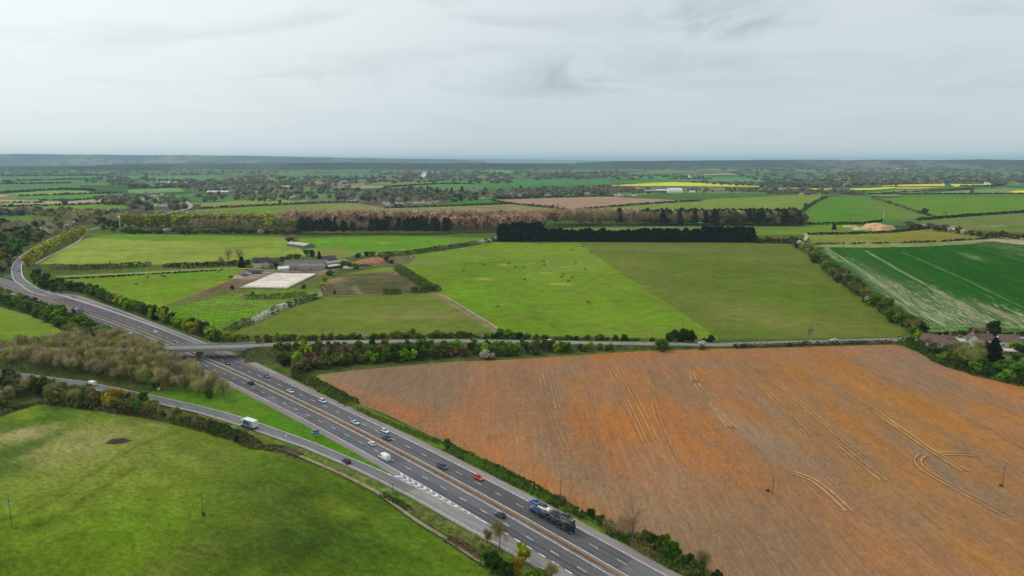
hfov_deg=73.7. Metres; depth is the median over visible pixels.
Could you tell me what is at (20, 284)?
road marking
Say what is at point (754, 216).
pine tree
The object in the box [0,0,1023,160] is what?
sky
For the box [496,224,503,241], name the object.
cypress tree
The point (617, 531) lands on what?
bush
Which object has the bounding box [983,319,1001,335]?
broadleaf tree
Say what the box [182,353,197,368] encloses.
bare tree
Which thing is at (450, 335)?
bush
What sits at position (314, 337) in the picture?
bush
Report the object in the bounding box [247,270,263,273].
stable
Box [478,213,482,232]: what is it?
poplar tree
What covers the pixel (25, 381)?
bare tree
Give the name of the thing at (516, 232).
cypress tree
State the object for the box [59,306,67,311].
bush
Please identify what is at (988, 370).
broadleaf tree
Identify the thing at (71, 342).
bare tree
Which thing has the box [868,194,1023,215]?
field
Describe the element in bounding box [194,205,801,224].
woodland
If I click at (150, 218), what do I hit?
poplar tree
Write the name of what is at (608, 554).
road
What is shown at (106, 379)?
ground
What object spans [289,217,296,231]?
poplar tree
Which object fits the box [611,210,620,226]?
bare tree
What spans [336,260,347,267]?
bush
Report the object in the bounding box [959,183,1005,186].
hedge
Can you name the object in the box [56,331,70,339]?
bare tree
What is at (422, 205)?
field
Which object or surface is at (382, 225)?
pine tree
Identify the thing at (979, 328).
bare tree
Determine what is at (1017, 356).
broadleaf tree
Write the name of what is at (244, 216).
poplar tree
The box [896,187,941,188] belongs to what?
field
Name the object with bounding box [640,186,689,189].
field
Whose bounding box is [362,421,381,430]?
road
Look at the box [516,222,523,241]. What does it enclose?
cypress tree
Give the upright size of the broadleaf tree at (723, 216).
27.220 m
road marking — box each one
[3,279,665,575]
[10,284,626,571]
[11,226,174,295]
[21,225,154,294]
[22,373,543,569]
[43,290,225,355]
[96,302,295,386]
[389,474,488,524]
[394,473,489,524]
[506,533,571,573]
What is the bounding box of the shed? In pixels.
[1001,348,1018,354]
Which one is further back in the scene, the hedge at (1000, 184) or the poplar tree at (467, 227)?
the hedge at (1000, 184)
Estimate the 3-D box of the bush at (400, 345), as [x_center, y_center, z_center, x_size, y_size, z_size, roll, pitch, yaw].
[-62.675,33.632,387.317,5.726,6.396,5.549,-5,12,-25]
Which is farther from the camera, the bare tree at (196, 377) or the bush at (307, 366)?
the bush at (307, 366)
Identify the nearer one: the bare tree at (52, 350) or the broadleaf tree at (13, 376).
the broadleaf tree at (13, 376)
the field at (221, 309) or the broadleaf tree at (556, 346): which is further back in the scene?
the field at (221, 309)
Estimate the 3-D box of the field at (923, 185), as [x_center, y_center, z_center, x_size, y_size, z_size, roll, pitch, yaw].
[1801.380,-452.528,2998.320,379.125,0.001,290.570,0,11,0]
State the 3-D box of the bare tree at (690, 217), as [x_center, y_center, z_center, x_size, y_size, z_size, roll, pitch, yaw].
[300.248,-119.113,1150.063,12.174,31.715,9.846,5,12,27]
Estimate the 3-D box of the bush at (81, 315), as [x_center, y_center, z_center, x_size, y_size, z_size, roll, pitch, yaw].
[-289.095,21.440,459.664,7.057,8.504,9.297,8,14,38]
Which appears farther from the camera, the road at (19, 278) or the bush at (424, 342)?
the road at (19, 278)
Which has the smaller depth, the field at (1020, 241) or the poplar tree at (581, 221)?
the field at (1020, 241)
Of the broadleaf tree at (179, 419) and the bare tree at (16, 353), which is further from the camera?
the bare tree at (16, 353)
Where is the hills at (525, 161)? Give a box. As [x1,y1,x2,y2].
[453,159,633,162]
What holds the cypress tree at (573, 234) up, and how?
on the ground at (106, 379)
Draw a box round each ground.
[0,165,1023,224]
[0,225,1023,575]
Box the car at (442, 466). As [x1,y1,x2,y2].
[437,462,447,469]
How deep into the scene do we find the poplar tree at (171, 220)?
1127.72 m
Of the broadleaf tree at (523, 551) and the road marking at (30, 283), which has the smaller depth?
the broadleaf tree at (523, 551)
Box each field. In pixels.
[0,176,127,180]
[0,184,81,190]
[0,198,163,205]
[0,307,68,344]
[0,404,489,575]
[5,215,56,221]
[8,191,93,195]
[8,204,128,213]
[19,180,152,183]
[20,194,121,200]
[40,234,305,264]
[56,267,240,277]
[64,269,244,306]
[128,175,223,180]
[128,188,184,193]
[158,274,332,330]
[173,260,352,302]
[195,203,391,215]
[201,199,306,206]
[232,292,496,335]
[277,173,401,179]
[298,236,485,257]
[314,344,1023,575]
[321,272,425,296]
[337,186,383,188]
[347,267,398,273]
[358,256,414,266]
[384,184,482,190]
[386,204,547,211]
[389,202,504,207]
[401,242,717,338]
[475,182,571,189]
[488,197,681,208]
[490,171,511,173]
[512,179,613,184]
[562,225,889,234]
[578,242,906,339]
[598,194,823,210]
[603,225,787,227]
[612,182,764,186]
[621,193,798,199]
[640,177,706,180]
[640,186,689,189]
[705,174,735,174]
[707,178,765,181]
[770,177,825,180]
[796,173,824,175]
[802,196,925,223]
[808,229,980,242]
[816,236,1023,247]
[817,241,1023,332]
[850,187,894,189]
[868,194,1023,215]
[871,194,900,196]
[875,190,948,192]
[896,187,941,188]
[897,184,944,185]
[919,213,1023,232]
[931,188,1023,192]
[951,184,994,186]
[1006,184,1023,186]
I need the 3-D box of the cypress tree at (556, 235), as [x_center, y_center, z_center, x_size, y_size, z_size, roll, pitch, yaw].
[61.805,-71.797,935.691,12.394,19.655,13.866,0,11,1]
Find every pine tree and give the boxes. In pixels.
[296,218,301,231]
[300,217,305,233]
[301,217,306,230]
[307,219,313,231]
[313,219,317,233]
[317,218,325,231]
[323,217,329,230]
[329,220,332,233]
[332,219,338,233]
[340,219,346,231]
[349,221,355,233]
[357,216,364,230]
[368,218,374,233]
[374,217,377,233]
[376,219,381,231]
[379,219,385,233]
[384,215,388,232]
[386,216,392,230]
[395,217,402,230]
[401,219,406,231]
[404,217,410,231]
[409,216,416,233]
[415,216,419,229]
[418,217,423,230]
[422,219,429,231]
[429,220,434,230]
[434,219,441,230]
[441,217,448,233]
[442,220,449,231]
[447,218,451,229]
[613,207,623,222]
[658,210,666,225]
[666,209,672,225]
[676,211,683,225]
[691,210,698,225]
[702,210,709,225]
[709,209,717,225]
[715,210,718,225]
[743,210,751,223]
[749,209,752,222]
[752,211,758,223]
[758,209,763,224]
[760,210,766,223]
[767,209,772,225]
[782,209,790,224]
[796,210,802,225]
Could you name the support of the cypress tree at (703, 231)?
on the ground at (106, 379)
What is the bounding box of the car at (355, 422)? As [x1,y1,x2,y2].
[351,420,359,424]
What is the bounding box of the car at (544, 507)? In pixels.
[538,502,550,511]
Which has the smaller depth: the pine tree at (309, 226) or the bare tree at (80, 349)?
the bare tree at (80, 349)
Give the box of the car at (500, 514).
[494,511,505,518]
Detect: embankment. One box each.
[0,350,152,369]
[245,343,755,363]
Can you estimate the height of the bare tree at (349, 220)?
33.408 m
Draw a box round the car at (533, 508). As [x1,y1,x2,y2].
[529,506,541,512]
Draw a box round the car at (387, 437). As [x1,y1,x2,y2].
[382,435,391,440]
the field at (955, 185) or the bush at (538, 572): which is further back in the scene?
the field at (955, 185)
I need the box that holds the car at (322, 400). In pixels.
[318,398,325,402]
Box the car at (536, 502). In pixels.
[529,499,540,505]
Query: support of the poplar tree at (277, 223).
on the ground at (106, 379)
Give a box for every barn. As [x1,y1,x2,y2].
[277,266,288,270]
[283,263,308,269]
[284,260,328,263]
[286,241,314,247]
[298,263,325,269]
[320,255,336,260]
[324,259,346,264]
[326,264,340,268]
[651,189,666,192]
[667,188,682,192]
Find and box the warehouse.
[206,191,230,195]
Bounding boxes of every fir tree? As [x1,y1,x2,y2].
[151,307,158,319]
[237,256,245,267]
[983,337,1005,361]
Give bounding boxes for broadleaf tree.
[0,252,11,257]
[0,371,12,383]
[0,394,9,408]
[1,368,15,373]
[2,380,12,389]
[2,390,13,401]
[4,249,16,259]
[8,243,22,251]
[10,374,21,382]
[12,378,22,385]
[13,384,23,396]
[25,302,36,311]
[28,377,38,391]
[30,379,43,396]
[37,375,46,389]
[40,310,51,319]
[41,280,50,288]
[42,385,56,398]
[44,388,59,405]
[45,379,55,385]
[54,277,64,281]
[57,387,64,400]
[60,312,69,316]
[60,319,68,328]
[61,384,75,389]
[61,390,72,402]
[67,384,75,401]
[67,389,78,402]
[74,282,84,290]
[75,384,86,392]
[75,392,86,407]
[78,363,85,373]
[84,395,96,408]
[85,321,96,326]
[87,388,100,403]
[90,287,96,295]
[95,370,103,376]
[96,288,103,299]
[99,291,106,301]
[100,392,112,407]
[105,388,125,406]
[106,293,113,303]
[117,395,125,408]
[123,299,131,309]
[123,398,131,412]
[125,301,134,309]
[128,396,137,411]
[132,399,143,414]
[136,303,145,310]
[137,390,148,401]
[138,402,146,415]
[140,305,150,314]
[142,400,156,418]
[146,371,153,381]
[147,376,159,390]
[154,308,165,315]
[158,306,168,313]
[158,311,164,319]
[159,409,166,417]
[161,313,168,323]
[167,312,177,319]
[169,414,175,421]
[170,316,179,327]
[171,407,181,415]
[172,317,181,328]
[176,414,182,424]
[180,316,186,324]
[183,317,195,329]
[183,415,191,425]
[185,321,193,333]
[193,318,201,333]
[198,321,209,333]
[204,388,212,397]
[205,417,213,427]
[211,329,221,341]
[218,333,229,343]
[225,335,237,341]
[237,335,248,342]
[291,352,302,358]
[299,339,312,354]
[318,346,330,355]
[330,352,337,364]
[355,340,362,348]
[372,347,380,354]
[380,347,390,354]
[380,351,386,360]
[389,343,399,351]
[393,351,401,359]
[406,328,415,337]
[411,349,416,359]
[416,348,425,359]
[442,438,451,447]
[466,341,474,349]
[480,342,487,351]
[482,551,490,566]
[487,550,503,573]
[495,328,503,337]
[499,560,513,575]
[511,556,522,575]
[516,332,522,339]
[516,542,530,564]
[522,341,528,348]
[546,340,553,350]
[552,343,560,352]
[566,342,572,351]
[587,508,595,519]
[650,533,658,550]
[654,338,667,350]
[654,534,670,555]
[663,540,682,560]
[665,332,674,341]
[671,329,684,341]
[680,328,694,341]
[681,553,694,569]
[689,333,696,341]
[708,335,715,341]
[711,569,722,575]
[718,211,729,225]
[726,210,735,225]
[731,210,743,224]
[769,211,783,224]
[790,211,799,225]
[799,212,808,225]
[913,330,921,338]
[932,347,943,353]
[956,359,970,368]
[968,327,978,333]
[976,356,988,368]
[981,341,989,349]
[981,365,995,375]
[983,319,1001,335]
[991,363,1008,372]
[1008,362,1023,377]
[1011,353,1023,361]
[1014,344,1023,352]
[1018,372,1023,382]
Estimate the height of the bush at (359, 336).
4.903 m
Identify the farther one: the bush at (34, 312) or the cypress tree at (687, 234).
the cypress tree at (687, 234)
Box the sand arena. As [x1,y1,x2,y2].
[241,273,314,287]
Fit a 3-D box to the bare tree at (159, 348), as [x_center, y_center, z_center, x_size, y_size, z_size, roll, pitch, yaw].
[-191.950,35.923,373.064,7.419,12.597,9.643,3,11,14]
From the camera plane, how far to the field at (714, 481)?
268.41 m
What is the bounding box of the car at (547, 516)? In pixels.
[539,510,551,518]
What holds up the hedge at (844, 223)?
on the ground at (195, 201)
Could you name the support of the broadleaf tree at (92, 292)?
on the ground at (106, 379)
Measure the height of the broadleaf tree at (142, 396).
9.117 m
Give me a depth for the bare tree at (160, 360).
356.09 m
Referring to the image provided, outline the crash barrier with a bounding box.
[1,284,625,575]
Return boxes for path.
[34,234,97,263]
[61,268,300,277]
[286,450,484,563]
[439,294,497,328]
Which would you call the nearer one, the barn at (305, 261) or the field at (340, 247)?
the barn at (305, 261)
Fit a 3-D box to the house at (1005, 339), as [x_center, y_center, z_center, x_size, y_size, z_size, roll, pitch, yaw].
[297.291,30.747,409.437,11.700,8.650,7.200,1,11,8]
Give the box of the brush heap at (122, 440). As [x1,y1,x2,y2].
[105,437,131,443]
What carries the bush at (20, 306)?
on the ground at (106, 379)
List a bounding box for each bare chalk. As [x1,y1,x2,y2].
[842,245,1023,331]
[868,280,1023,331]
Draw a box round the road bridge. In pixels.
[165,341,256,360]
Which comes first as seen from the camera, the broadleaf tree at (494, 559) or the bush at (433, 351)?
the broadleaf tree at (494, 559)
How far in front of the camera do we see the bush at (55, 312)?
472.22 m
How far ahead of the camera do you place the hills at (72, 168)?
7601.39 m
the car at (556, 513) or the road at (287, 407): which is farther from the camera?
the road at (287, 407)
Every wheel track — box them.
[1,428,179,518]
[19,464,138,527]
[539,373,568,449]
[548,373,560,408]
[608,367,650,446]
[616,366,661,446]
[649,375,678,457]
[683,369,737,427]
[689,372,731,425]
[737,364,809,433]
[748,363,865,455]
[791,471,851,510]
[825,248,946,325]
[832,383,898,427]
[836,444,886,479]
[864,250,992,320]
[875,412,968,470]
[904,253,1022,306]
[914,453,1009,515]
[927,323,944,324]
[936,252,1022,283]
[953,409,1023,446]
[961,299,998,318]
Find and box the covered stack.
[232,275,243,278]
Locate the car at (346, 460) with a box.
[342,458,350,463]
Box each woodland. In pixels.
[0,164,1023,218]
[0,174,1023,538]
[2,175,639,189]
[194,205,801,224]
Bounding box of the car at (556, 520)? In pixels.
[550,516,562,524]
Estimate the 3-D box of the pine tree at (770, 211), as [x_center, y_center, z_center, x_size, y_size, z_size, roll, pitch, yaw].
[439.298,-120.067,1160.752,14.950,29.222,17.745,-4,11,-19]
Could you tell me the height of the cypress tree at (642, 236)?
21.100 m
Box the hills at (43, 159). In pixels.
[0,154,485,164]
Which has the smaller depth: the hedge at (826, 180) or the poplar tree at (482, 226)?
the poplar tree at (482, 226)
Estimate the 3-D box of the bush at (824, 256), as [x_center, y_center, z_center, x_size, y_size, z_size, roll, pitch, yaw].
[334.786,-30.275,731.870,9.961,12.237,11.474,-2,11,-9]
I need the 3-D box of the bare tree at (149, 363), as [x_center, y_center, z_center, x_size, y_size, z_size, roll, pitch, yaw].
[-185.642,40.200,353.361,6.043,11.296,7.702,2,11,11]
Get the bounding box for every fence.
[239,273,316,288]
[242,272,317,285]
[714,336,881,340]
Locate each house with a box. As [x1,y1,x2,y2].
[158,204,168,208]
[252,256,269,267]
[269,258,280,266]
[398,171,405,175]
[412,199,418,203]
[919,333,948,345]
[936,340,961,350]
[938,333,955,340]
[965,329,979,346]
[970,331,993,343]
[994,332,1021,347]
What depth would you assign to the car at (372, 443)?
265.77 m
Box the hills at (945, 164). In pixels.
[578,159,1023,168]
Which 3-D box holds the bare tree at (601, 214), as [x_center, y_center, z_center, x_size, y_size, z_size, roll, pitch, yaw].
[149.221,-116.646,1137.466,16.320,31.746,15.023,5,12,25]
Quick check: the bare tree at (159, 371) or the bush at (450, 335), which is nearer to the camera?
the bare tree at (159, 371)
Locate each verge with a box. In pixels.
[0,284,619,575]
[0,336,1023,351]
[23,275,39,286]
[148,383,391,474]
[191,414,534,575]
[308,385,702,575]
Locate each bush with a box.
[0,289,11,295]
[11,295,21,300]
[15,301,30,309]
[30,303,42,309]
[30,308,40,317]
[45,304,54,308]
[46,230,53,234]
[50,317,60,324]
[51,309,61,314]
[54,304,65,308]
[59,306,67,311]
[66,316,81,327]
[70,221,79,227]
[78,313,89,318]
[99,324,112,332]
[255,337,262,342]
[264,335,272,342]
[274,342,283,353]
[276,336,283,341]
[276,352,288,364]
[281,343,291,351]
[283,336,291,341]
[290,360,305,371]
[291,356,303,362]
[293,343,300,349]
[302,351,312,360]
[303,362,311,369]
[310,357,325,366]
[311,334,318,340]
[312,344,321,350]
[320,334,326,339]
[321,356,335,368]
[325,344,332,353]
[332,341,340,347]
[334,334,343,339]
[334,355,341,363]
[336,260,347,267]
[337,347,345,355]
[340,352,352,364]
[341,344,349,351]
[342,334,348,339]
[347,334,355,339]
[347,345,356,352]
[352,353,360,361]
[355,334,361,339]
[358,354,366,362]
[361,345,372,354]
[364,351,371,360]
[369,333,377,338]
[369,353,379,363]
[378,344,385,348]
[379,333,385,338]
[380,339,388,344]
[385,352,392,360]
[390,330,400,335]
[396,342,404,349]
[398,348,412,361]
[399,331,405,338]
[403,341,412,349]
[415,332,422,338]
[415,338,423,346]
[421,338,428,345]
[421,346,429,354]
[427,339,433,346]
[429,347,438,358]
[430,332,436,338]
[433,329,443,338]
[437,344,445,356]
[440,332,447,338]
[440,340,449,346]
[442,345,452,356]
[447,332,454,338]
[448,340,455,348]
[449,346,458,356]
[455,332,462,338]
[458,331,468,338]
[459,344,467,349]
[459,347,468,355]
[464,332,474,338]
[470,338,477,344]
[472,344,481,353]
[479,349,490,357]
[489,343,500,354]
[499,345,505,355]
[503,328,513,339]
[503,341,515,355]
[509,332,517,339]
[514,343,520,354]
[522,333,530,338]
[523,568,548,575]
[527,341,541,353]
[532,334,539,339]
[540,334,549,339]
[541,339,546,346]
[556,494,565,504]
[561,342,568,351]
[564,335,572,340]
[576,343,584,349]
[584,334,591,340]
[594,334,604,340]
[595,514,604,524]
[596,343,602,348]
[608,343,614,349]
[614,523,624,537]
[637,529,651,542]
[687,559,705,575]
[810,253,819,262]
[819,255,828,261]
[820,262,829,269]
[828,263,837,268]
[830,267,838,275]
[832,273,842,281]
[840,268,850,273]
[841,280,850,286]
[845,275,854,280]
[847,283,853,290]
[851,288,859,294]
[853,276,861,281]
[854,283,861,289]
[860,290,870,301]
[864,293,879,305]
[876,301,884,311]
[880,301,895,313]
[883,297,893,302]
[886,308,897,321]
[893,312,901,324]
[899,312,907,325]
[903,318,920,327]
[905,313,918,319]
[907,324,919,333]
[919,319,926,329]
[922,344,936,350]
[930,224,942,230]
[936,353,947,361]
[941,349,958,356]
[942,346,951,350]
[947,226,955,231]
[948,355,963,363]
[960,229,970,234]
[968,361,982,372]
[997,369,1017,381]
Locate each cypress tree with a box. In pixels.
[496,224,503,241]
[499,223,507,241]
[504,224,510,241]
[508,222,516,241]
[512,222,518,241]
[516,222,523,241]
[517,221,526,241]
[522,222,529,241]
[525,223,530,241]
[528,222,533,241]
[531,220,541,241]
[531,222,537,241]
[535,221,544,241]
[540,227,544,241]
[544,228,548,241]
[549,229,554,241]
[552,228,556,241]
[554,228,558,241]
[557,227,562,241]
[563,229,569,241]
[569,228,575,241]
[578,229,583,241]
[583,228,588,241]
[587,227,593,241]
[593,230,596,241]
[595,230,599,241]
[597,229,603,241]
[600,227,606,241]
[606,229,611,241]
[609,230,614,241]
[612,230,616,241]
[617,229,622,241]
[621,229,625,241]
[626,229,631,241]
[631,230,635,241]
[635,229,638,241]
[638,228,642,241]
[640,228,645,241]
[643,227,647,241]
[646,228,651,241]
[651,228,656,241]
[655,228,662,241]
[659,228,664,241]
[664,228,669,241]
[668,228,672,241]
[670,228,675,241]
[673,228,678,241]
[675,228,681,241]
[681,230,686,241]
[682,227,690,241]
[688,229,694,241]
[692,228,697,240]
[694,228,700,241]
[700,226,706,241]
[703,225,710,241]
[707,226,713,241]
[711,226,715,241]
[712,226,719,241]
[715,226,721,241]
[720,226,725,241]
[725,226,732,241]
[728,227,733,241]
[731,227,735,241]
[734,226,740,241]
[737,226,742,241]
[741,226,746,241]
[742,227,749,241]
[746,227,753,241]
[749,227,757,241]
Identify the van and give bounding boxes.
[87,380,96,385]
[378,452,390,461]
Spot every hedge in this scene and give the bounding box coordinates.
[0,174,107,175]
[0,181,70,183]
[0,187,95,192]
[0,200,44,203]
[0,202,124,206]
[0,212,37,215]
[0,399,128,414]
[15,177,93,180]
[19,192,120,195]
[38,197,123,200]
[50,261,151,269]
[62,269,222,278]
[127,185,184,188]
[162,260,237,267]
[182,414,262,448]
[200,201,358,208]
[224,292,322,331]
[245,291,307,299]
[253,443,303,457]
[290,368,359,405]
[308,177,377,178]
[353,406,441,443]
[363,335,640,340]
[377,240,479,256]
[380,492,411,509]
[383,182,473,187]
[383,288,400,294]
[384,202,508,207]
[393,264,441,290]
[410,286,438,292]
[442,443,567,508]
[443,534,515,575]
[479,237,496,243]
[489,199,567,209]
[492,194,613,198]
[542,172,601,174]
[561,501,587,519]
[574,199,701,209]
[600,519,714,575]
[669,177,712,178]
[732,339,894,348]
[754,240,792,243]
[767,191,864,193]
[794,179,868,181]
[800,195,827,211]
[804,219,884,224]
[807,226,930,234]
[815,237,986,244]
[866,192,1023,194]
[871,197,932,215]
[882,187,973,193]
[897,337,1023,385]
[915,210,1023,220]
[934,330,1023,335]
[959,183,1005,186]
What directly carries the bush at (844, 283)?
on the field at (731, 291)
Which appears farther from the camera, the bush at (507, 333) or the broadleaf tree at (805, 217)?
the broadleaf tree at (805, 217)
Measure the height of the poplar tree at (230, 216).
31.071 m
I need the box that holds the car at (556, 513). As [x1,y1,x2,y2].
[550,510,560,518]
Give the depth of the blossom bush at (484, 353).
382.29 m
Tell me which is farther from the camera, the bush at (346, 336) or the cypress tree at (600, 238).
the cypress tree at (600, 238)
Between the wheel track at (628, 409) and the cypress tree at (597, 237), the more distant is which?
the cypress tree at (597, 237)
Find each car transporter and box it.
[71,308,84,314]
[528,502,575,533]
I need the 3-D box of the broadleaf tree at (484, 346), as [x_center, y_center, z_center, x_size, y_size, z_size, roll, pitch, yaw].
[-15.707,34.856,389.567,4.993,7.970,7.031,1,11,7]
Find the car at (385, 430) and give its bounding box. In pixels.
[381,428,388,433]
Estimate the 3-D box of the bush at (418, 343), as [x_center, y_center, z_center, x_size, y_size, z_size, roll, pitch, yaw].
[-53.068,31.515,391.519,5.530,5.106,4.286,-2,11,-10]
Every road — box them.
[0,278,65,298]
[0,286,609,575]
[0,336,1023,350]
[2,278,681,575]
[11,225,173,295]
[20,373,572,575]
[52,298,657,574]
[76,315,579,575]
[86,314,607,575]
[88,316,598,575]
[100,312,627,562]
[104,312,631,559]
[167,201,192,212]
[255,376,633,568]
[262,396,309,417]
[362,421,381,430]
[380,449,407,462]
[407,489,571,575]
[468,478,533,512]
[617,559,664,575]
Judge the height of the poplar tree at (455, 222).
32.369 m
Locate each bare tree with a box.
[0,347,12,360]
[3,336,16,347]
[3,381,14,401]
[9,345,28,365]
[12,333,28,344]
[17,333,33,346]
[19,377,29,393]
[24,344,39,360]
[29,348,46,369]
[31,334,47,344]
[33,347,51,370]
[40,332,55,339]
[46,339,56,347]
[48,336,60,345]
[48,347,59,359]
[49,381,61,389]
[51,354,66,373]
[52,343,66,362]
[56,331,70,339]
[57,338,70,346]
[59,349,77,369]
[62,354,78,373]
[66,339,77,348]
[66,388,80,399]
[68,333,79,341]
[72,327,84,336]
[72,354,81,370]
[74,345,86,361]
[77,336,86,346]
[78,333,89,344]
[79,350,94,370]
[80,338,94,349]
[80,350,98,371]
[82,358,94,374]
[84,386,94,395]
[85,335,95,342]
[90,337,107,347]
[90,359,106,378]
[91,347,102,357]
[92,345,106,353]
[93,357,102,365]
[94,325,107,334]
[99,331,110,339]
[100,347,114,360]
[103,355,119,374]
[105,348,121,358]
[106,337,116,345]
[106,359,121,369]
[108,328,119,337]
[109,366,122,380]
[116,336,132,348]
[117,349,125,359]
[118,357,133,376]
[118,363,128,379]
[123,353,140,374]
[125,346,138,356]
[128,364,137,381]
[128,391,137,398]
[129,336,138,344]
[131,363,147,381]
[133,341,144,356]
[135,333,145,342]
[135,364,151,386]
[136,351,152,365]
[140,339,156,347]
[142,342,151,349]
[142,349,154,371]
[147,357,157,367]
[150,361,160,374]
[151,373,167,390]
[151,399,159,413]
[152,343,170,352]
[152,349,169,359]
[153,339,165,350]
[153,365,169,387]
[156,354,165,364]
[163,359,176,371]
[163,369,174,385]
[167,350,183,373]
[169,375,179,384]
[170,357,185,376]
[175,373,192,392]
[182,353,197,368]
[184,361,198,371]
[187,368,199,375]
[188,372,203,389]
[188,376,205,397]
[189,362,204,373]
[195,370,208,377]
[203,370,222,392]
[203,374,212,388]
[209,368,221,388]
[214,379,231,395]
[224,248,233,264]
[232,249,246,258]
[245,210,254,226]
[277,212,284,227]
[283,215,292,229]
[299,207,306,217]
[323,210,332,219]
[346,212,354,226]
[390,219,396,230]
[399,209,405,220]
[470,533,480,544]
[478,542,485,550]
[483,528,492,543]
[489,516,509,549]
[545,559,561,575]
[565,209,572,225]
[579,208,587,220]
[592,211,597,222]
[597,211,606,222]
[605,209,612,225]
[608,493,646,544]
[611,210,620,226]
[622,208,627,221]
[636,206,643,222]
[653,210,659,222]
[671,212,675,225]
[687,212,693,224]
[695,547,713,572]
[698,210,704,221]
[807,327,812,336]
[956,343,970,356]
[962,351,979,361]
[972,337,986,349]
[973,322,987,332]
[973,347,986,356]
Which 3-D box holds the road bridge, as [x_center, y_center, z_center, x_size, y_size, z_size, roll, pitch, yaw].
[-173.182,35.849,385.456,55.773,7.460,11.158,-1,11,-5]
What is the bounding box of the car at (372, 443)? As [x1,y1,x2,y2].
[368,441,376,445]
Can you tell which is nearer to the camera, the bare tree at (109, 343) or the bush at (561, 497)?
the bush at (561, 497)
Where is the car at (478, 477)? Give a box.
[473,474,483,480]
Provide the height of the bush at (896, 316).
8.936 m
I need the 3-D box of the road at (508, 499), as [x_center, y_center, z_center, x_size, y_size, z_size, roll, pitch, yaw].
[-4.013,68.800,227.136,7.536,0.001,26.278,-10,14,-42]
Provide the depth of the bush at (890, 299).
507.48 m
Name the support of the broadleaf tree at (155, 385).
on the ground at (106, 379)
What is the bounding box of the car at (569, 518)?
[561,512,574,522]
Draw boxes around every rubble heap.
[353,259,377,262]
[369,258,384,260]
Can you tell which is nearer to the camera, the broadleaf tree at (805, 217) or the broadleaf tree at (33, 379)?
the broadleaf tree at (33, 379)
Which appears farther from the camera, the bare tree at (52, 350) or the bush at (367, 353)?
the bush at (367, 353)
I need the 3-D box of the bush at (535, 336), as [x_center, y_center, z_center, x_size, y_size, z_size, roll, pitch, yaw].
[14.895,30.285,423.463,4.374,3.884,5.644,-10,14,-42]
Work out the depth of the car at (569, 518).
203.84 m
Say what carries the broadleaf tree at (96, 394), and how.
on the ground at (106, 379)
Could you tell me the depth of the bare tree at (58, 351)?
364.19 m
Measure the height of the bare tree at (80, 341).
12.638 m
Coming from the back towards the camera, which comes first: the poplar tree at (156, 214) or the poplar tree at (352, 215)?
the poplar tree at (156, 214)
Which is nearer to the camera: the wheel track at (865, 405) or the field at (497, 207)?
the wheel track at (865, 405)
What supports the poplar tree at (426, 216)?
on the ground at (106, 379)
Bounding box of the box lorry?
[240,417,257,429]
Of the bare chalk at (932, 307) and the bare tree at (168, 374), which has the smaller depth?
the bare tree at (168, 374)
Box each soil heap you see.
[852,227,869,229]
[862,223,882,227]
[871,225,895,229]
[892,224,910,228]
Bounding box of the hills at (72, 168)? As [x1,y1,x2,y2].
[0,166,165,169]
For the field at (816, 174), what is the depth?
5128.43 m
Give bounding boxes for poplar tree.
[21,251,31,268]
[27,247,34,262]
[28,246,37,262]
[33,247,39,260]
[36,244,45,256]
[40,242,46,254]
[42,238,51,253]
[47,236,53,249]
[51,237,58,247]
[58,234,64,243]
[62,231,69,241]
[70,231,75,240]
[117,211,125,225]
[121,212,131,226]
[129,213,139,226]
[139,215,144,226]
[145,214,153,226]
[151,212,159,226]
[153,212,160,226]
[157,210,164,226]
[160,209,169,226]
[163,213,171,226]
[170,212,176,226]
[173,212,184,226]
[182,212,190,224]
[191,215,199,225]
[200,209,210,226]
[209,212,216,226]
[216,212,225,226]
[227,212,236,226]
[242,213,250,226]
[248,212,255,226]
[253,214,261,225]
[262,211,270,218]
[265,216,274,228]
[274,214,280,227]
[280,213,287,228]
[288,207,297,225]
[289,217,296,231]
[309,208,316,220]
[336,212,342,220]
[349,211,357,221]
[355,207,360,224]
[371,212,377,219]
[377,204,382,219]
[422,209,428,220]
[429,210,436,221]
[452,212,457,225]
[458,216,463,227]
[462,211,469,231]
[462,214,467,228]
[466,211,474,232]
[474,211,480,231]
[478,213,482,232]
[481,216,484,231]
[483,214,492,231]
[488,217,496,227]
[499,216,506,223]
[505,211,510,223]
[521,215,528,222]
[531,214,537,222]
[540,216,547,225]
[551,211,556,226]
[557,211,564,221]
[573,212,578,220]
[578,207,585,223]
[598,208,604,223]
[631,211,637,221]
[633,210,638,223]
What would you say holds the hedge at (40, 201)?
on the ground at (195, 201)
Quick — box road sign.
[311,429,319,435]
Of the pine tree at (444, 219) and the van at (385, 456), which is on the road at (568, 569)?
the van at (385, 456)
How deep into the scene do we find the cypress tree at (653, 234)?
929.92 m
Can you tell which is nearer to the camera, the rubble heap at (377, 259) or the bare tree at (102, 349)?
the bare tree at (102, 349)
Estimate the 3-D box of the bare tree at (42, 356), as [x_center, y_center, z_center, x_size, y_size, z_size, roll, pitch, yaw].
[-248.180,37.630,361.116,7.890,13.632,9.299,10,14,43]
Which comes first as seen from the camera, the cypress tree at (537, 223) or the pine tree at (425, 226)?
the cypress tree at (537, 223)
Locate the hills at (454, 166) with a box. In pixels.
[97,162,663,169]
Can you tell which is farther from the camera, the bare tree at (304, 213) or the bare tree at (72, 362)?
the bare tree at (304, 213)

